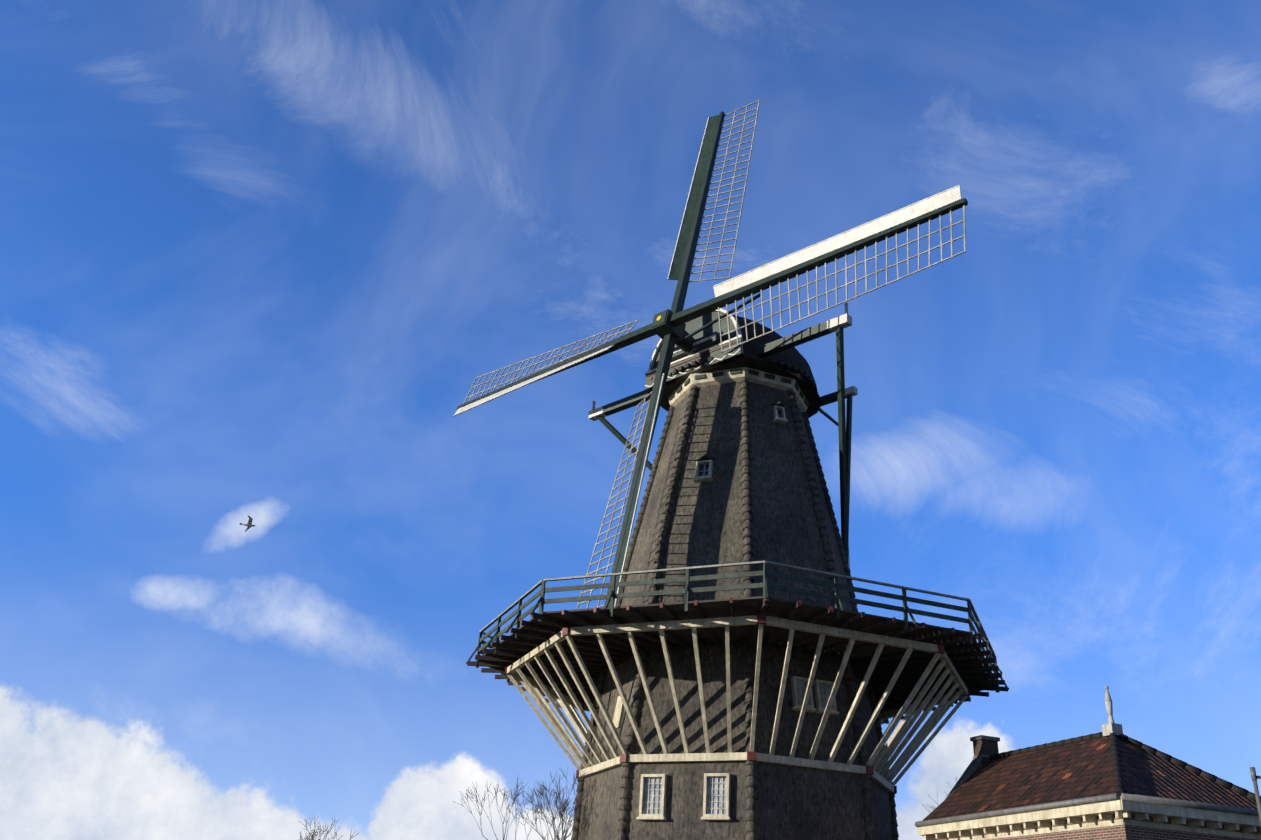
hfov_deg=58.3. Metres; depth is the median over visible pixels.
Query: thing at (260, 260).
sky
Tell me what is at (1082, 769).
house roof
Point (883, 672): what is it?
gallery joists
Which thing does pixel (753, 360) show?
thatch cap
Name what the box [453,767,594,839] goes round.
bare tree
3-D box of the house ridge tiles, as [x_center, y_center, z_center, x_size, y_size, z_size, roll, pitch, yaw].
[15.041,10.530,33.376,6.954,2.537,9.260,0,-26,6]
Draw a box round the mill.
[578,381,892,839]
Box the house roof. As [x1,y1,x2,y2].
[922,736,1257,820]
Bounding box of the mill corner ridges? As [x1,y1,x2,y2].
[571,378,898,839]
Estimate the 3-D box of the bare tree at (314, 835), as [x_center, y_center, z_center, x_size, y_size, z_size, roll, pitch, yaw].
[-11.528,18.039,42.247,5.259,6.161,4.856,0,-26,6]
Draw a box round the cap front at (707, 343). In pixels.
[645,308,742,389]
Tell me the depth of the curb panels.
46.10 m
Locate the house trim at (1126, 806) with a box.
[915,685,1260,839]
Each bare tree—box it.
[298,815,358,839]
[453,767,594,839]
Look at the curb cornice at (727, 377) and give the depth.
46.09 m
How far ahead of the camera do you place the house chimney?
38.41 m
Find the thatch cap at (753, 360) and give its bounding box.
[648,315,821,417]
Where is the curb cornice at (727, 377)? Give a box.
[668,365,808,411]
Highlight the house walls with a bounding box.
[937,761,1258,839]
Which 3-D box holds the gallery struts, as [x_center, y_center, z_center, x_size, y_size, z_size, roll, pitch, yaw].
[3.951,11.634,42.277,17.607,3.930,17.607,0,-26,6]
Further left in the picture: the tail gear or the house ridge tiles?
the tail gear
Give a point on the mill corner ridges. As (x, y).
(750, 775)
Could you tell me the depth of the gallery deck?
36.84 m
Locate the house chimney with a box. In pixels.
[973,739,998,765]
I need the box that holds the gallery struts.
[505,614,969,793]
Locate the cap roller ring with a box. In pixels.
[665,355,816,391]
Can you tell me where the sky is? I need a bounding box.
[0,0,1260,839]
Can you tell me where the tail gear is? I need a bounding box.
[588,303,857,573]
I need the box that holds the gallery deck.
[477,596,997,710]
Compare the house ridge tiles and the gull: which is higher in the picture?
the gull
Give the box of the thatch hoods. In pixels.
[696,400,784,460]
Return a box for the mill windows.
[613,405,838,820]
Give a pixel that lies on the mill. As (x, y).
(792, 802)
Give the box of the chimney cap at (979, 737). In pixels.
[970,735,999,757]
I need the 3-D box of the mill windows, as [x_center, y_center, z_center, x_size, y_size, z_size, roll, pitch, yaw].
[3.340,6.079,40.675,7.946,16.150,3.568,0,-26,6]
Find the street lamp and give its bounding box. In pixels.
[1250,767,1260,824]
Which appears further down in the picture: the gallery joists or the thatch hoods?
the gallery joists
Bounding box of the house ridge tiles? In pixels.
[989,732,1260,799]
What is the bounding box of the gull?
[240,515,254,531]
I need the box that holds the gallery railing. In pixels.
[466,561,1008,723]
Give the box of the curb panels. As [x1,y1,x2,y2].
[669,362,807,406]
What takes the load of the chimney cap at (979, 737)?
on the house chimney
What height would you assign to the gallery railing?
1.420 m
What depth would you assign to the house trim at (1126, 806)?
30.44 m
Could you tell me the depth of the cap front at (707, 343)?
46.38 m
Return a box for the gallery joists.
[467,595,1007,723]
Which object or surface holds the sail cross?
attached to the cap front at (707, 343)
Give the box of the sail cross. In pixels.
[453,100,967,608]

